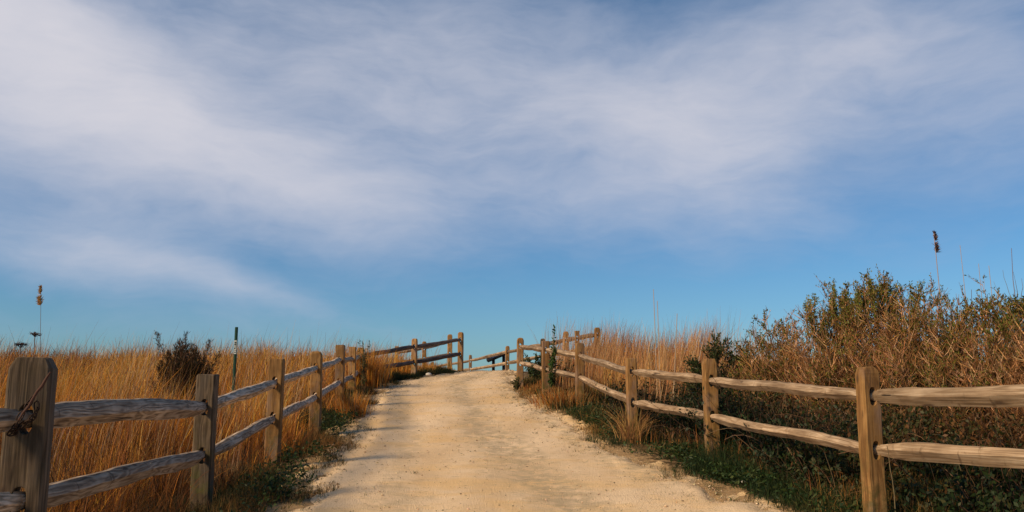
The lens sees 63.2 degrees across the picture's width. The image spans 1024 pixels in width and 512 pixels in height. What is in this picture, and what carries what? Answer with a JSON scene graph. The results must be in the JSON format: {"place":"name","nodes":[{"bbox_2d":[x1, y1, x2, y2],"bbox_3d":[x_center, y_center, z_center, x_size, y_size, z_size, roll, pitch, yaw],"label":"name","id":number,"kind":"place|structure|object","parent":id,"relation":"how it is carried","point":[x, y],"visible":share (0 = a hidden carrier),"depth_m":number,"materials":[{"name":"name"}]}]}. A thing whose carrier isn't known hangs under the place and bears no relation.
{"place":"outdoors","nodes":[
{"label":"outdoors","id":0,"kind":"place"},
{"bbox_2d":[0,320,452,511],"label":"dry grass","id":1,"kind":"structure","parent":0,"point":[114,376],"depth_m":10.11,"materials":[{"name":"brown plant"}]},
{"bbox_2d":[20,364,997,511],"bbox_3d":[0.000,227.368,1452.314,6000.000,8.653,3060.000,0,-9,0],"label":"ground","id":2,"kind":"structure","parent":0,"point":[649,458],"depth_m":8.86,"materials":[{"name":"green plant"}]},
{"bbox_2d":[14,342,27,356],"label":"dead flower","id":3,"kind":"object","parent":2,"relation":"on","point":[21,344],"visible":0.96,"depth_m":7.56,"materials":[{"name":"brown plant"}]},
{"bbox_2d":[27,332,40,429],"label":"dead flower","id":4,"kind":"object","parent":2,"relation":"on","point":[34,334],"visible":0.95,"depth_m":8.46,"materials":[{"name":"brown plant"}]},
{"bbox_2d":[36,285,43,346],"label":"reed","id":5,"kind":"object","parent":2,"relation":"on","point":[39,299],"visible":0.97,"depth_m":9.53,"materials":[{"name":"brown plant"}]},
{"bbox_2d":[147,330,221,400],"bbox_3d":[-4.857,1.781,12.398,1.046,1.366,0.995,0,-9,0],"label":"juniper","id":6,"kind":"object","parent":2,"relation":"on","point":[194,358],"visible":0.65,"depth_m":12.25,"materials":[{"name":"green plant"}]},
{"bbox_2d":[0,332,463,511],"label":"rail fence","id":7,"kind":"object","parent":2,"relation":"on","point":[25,458],"visible":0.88,"depth_m":5.12,"materials":[{"name":"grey wood"}]},
{"bbox_2d":[6,395,39,436],"bbox_3d":[-2.164,0.706,3.684,0.121,0.184,0.071,0,-9,0],"label":"chain","id":8,"kind":"object","parent":7,"relation":"hanging from","point":[25,422],"visible":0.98,"depth_m":3.69,"materials":[{"name":"metal"}]},
{"bbox_2d":[14,372,50,427],"bbox_3d":[-2.118,0.633,3.673,0.135,0.245,0.018,2,-9,-11],"label":"vine stem","id":9,"kind":"object","parent":7,"relation":"attached to","point":[36,392],"visible":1,"depth_m":3.68,"materials":[{"name":"brown plant"}]},
{"bbox_2d":[231,327,237,422],"bbox_3d":[-3.969,1.860,11.854,0.043,1.694,0.025,0,-9,0],"label":"marker post","id":10,"kind":"object","parent":2,"relation":"on","point":[235,352],"visible":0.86,"depth_m":11.91,"materials":[{"name":"green plastic"}]},
{"bbox_2d":[324,385,377,417],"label":"grass tussock","id":11,"kind":"object","parent":2,"relation":"on","point":[361,407],"depth_m":13.12,"materials":[{"name":"brown plant"}]},
{"bbox_2d":[333,341,394,388],"bbox_3d":[-3.204,2.389,18.416,1.608,1.170,1.668,0,-9,0],"label":"grass tussock","id":12,"kind":"object","parent":2,"relation":"on","point":[373,376],"depth_m":18.29,"materials":[{"name":"brown plant"}]},
{"bbox_2d":[358,339,370,397],"bbox_3d":[-2.864,2.189,16.170,0.272,1.168,0.397,0,-9,0],"label":"sapling","id":13,"kind":"object","parent":2,"relation":"on","point":[363,364],"visible":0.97,"depth_m":16.14,"materials":[{"name":"plant"}]},
{"bbox_2d":[379,364,392,380],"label":"grass tussock","id":14,"kind":"object","parent":2,"relation":"on","point":[385,372],"depth_m":19.93,"materials":[{"name":"brown plant"}]},
{"bbox_2d":[395,334,451,368],"bbox_3d":[-3.107,3.836,28.509,0.224,1.975,6.135,4,-10,-23],"label":"rail fence","id":15,"kind":"object","parent":2,"relation":"on","point":[449,336],"visible":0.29,"depth_m":26.90,"materials":[{"name":"brown wood"}]},
{"bbox_2d":[486,350,507,370],"bbox_3d":[-0.475,3.846,28.345,0.826,1.339,0.619,0,-9,0],"label":"information stand","id":16,"kind":"object","parent":2,"relation":"on","point":[490,359],"visible":0.37,"depth_m":28.30,"materials":[{"name":"black metal"}]},
{"bbox_2d":[510,375,522,390],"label":"bush","id":17,"kind":"object","parent":2,"relation":"on","point":[516,385],"visible":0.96,"depth_m":17.77,"materials":[{"name":"green plant"}]},
{"bbox_2d":[441,327,600,370],"bbox_3d":[-0.555,3.963,27.502,0.375,2.186,16.532,3,-9,-19],"label":"rail fence","id":18,"kind":"object","parent":2,"relation":"on","point":[505,352],"visible":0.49,"depth_m":26.23,"materials":[{"name":"brown wood"}]},
{"bbox_2d":[524,352,541,379],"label":"bush","id":19,"kind":"object","parent":2,"relation":"on","point":[537,362],"visible":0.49,"depth_m":19.19,"materials":[{"name":"green plant"}]},
{"bbox_2d":[527,355,574,388],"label":"bush","id":20,"kind":"object","parent":2,"relation":"on","point":[554,381],"visible":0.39,"depth_m":17.17,"materials":[{"name":"green plant"}]},
{"bbox_2d":[547,324,556,395],"bbox_3d":[0.743,1.973,15.294,0.230,1.439,0.200,0,-9,0],"label":"sapling","id":21,"kind":"object","parent":2,"relation":"on","point":[553,359],"visible":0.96,"depth_m":15.27,"materials":[{"name":"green plant"}]},
{"bbox_2d":[517,385,595,409],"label":"grass tussock","id":22,"kind":"object","parent":2,"relation":"on","point":[570,394],"depth_m":14.29,"materials":[{"name":"brown plant"}]},
{"bbox_2d":[572,395,669,443],"bbox_3d":[1.633,2.084,10.700,1.654,0.647,1.724,-8,-12,42],"label":"grass tussock","id":23,"kind":"object","parent":2,"relation":"on","point":[626,433],"depth_m":10.61,"materials":[{"name":"brown plant"}]},
{"bbox_2d":[653,289,657,395],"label":"reed","id":24,"kind":"object","parent":2,"relation":"on","point":[655,334],"visible":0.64,"depth_m":12.95,"materials":[{"name":"brown plant"}]},
{"bbox_2d":[657,301,660,397],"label":"reed","id":25,"kind":"object","parent":2,"relation":"on","point":[659,351],"visible":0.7,"depth_m":12.34,"materials":[{"name":"brown plant"}]},
{"bbox_2d":[672,321,676,401],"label":"reed","id":26,"kind":"object","parent":2,"relation":"on","point":[675,355],"visible":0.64,"depth_m":11.92,"materials":[{"name":"brown plant"}]},
{"bbox_2d":[682,330,757,426],"bbox_3d":[2.748,1.694,10.777,1.076,1.497,1.106,7,-11,-40],"label":"shrub","id":27,"kind":"object","parent":2,"relation":"on","point":[714,353],"visible":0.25,"depth_m":10.71,"materials":[{"name":"green plant"}]},
{"bbox_2d":[520,308,1017,509],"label":"tall grass","id":28,"kind":"structure","parent":2,"relation":"on","point":[615,352],"depth_m":16.39,"materials":[{"name":"brown plant"}]},
{"bbox_2d":[517,338,1023,511],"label":"rail fence","id":29,"kind":"object","parent":2,"relation":"on","point":[868,395],"visible":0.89,"depth_m":6.00,"materials":[{"name":"brown wood"}]},
{"bbox_2d":[719,309,831,421],"bbox_3d":[3.369,1.495,10.289,1.515,1.762,1.408,0,-9,0],"label":"shrub","id":30,"kind":"object","parent":2,"relation":"on","point":[770,347],"visible":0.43,"depth_m":10.20,"materials":[{"name":"green plant"}]},
{"bbox_2d":[591,358,1023,511],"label":"bramble","id":31,"kind":"object","parent":2,"relation":"on","point":[925,431],"depth_m":7.37,"materials":[{"name":"green plant"}]},
{"bbox_2d":[774,274,881,431],"bbox_3d":[3.778,1.243,9.675,1.482,2.124,1.414,0,-9,0],"label":"shrub","id":32,"kind":"object","parent":2,"relation":"on","point":[822,341],"visible":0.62,"depth_m":9.49,"materials":[{"name":"brown plant"}]},
{"bbox_2d":[817,263,929,441],"bbox_3d":[4.112,1.167,9.164,1.376,2.164,1.248,0,-9,0],"label":"shrub","id":33,"kind":"object","parent":2,"relation":"on","point":[881,298],"visible":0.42,"depth_m":9.11,"materials":[{"name":"green plant"}]},
{"bbox_2d":[856,273,996,433],"bbox_3d":[4.322,1.170,8.586,1.548,2.067,1.456,0,-9,0],"label":"shrub","id":34,"kind":"object","parent":2,"relation":"on","point":[900,361],"visible":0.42,"depth_m":8.52,"materials":[{"name":"brown plant"}]},
{"bbox_2d":[932,231,942,321],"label":"reed","id":35,"kind":"object","parent":2,"relation":"on","point":[936,245],"visible":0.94,"depth_m":8.71,"materials":[{"name":"brown plant"}]},
{"bbox_2d":[913,275,1023,442],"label":"shrub","id":36,"kind":"object","parent":2,"relation":"on","point":[974,335],"visible":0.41,"depth_m":8.13,"materials":[{"name":"brown plant"}]},
{"bbox_2d":[965,290,1023,444],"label":"shrub","id":37,"kind":"object","parent":2,"relation":"on","point":[1016,339],"visible":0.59,"depth_m":7.73,"materials":[{"name":"brown plant"}]},
{"bbox_2d":[991,248,1022,344],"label":"bare branch","id":38,"kind":"object","parent":2,"relation":"on","point":[1009,293],"visible":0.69,"depth_m":7.95,"materials":[{"name":"brown plant"}]},
{"bbox_2d":[0,0,1023,370],"label":"sky","id":39,"kind":"structure","parent":0,"point":[396,170],"materials":[{"name":"blue"}]},
{"bbox_2d":[266,369,788,511],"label":"path","id":40,"kind":"structure","parent":0,"point":[479,471],"depth_m":8.74,"materials":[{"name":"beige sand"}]},
{"bbox_2d":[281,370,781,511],"bbox_3d":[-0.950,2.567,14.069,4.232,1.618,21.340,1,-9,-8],"label":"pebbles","id":41,"kind":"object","parent":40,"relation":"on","point":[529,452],"visible":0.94,"depth_m":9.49,"materials":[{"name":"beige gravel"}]}
]}

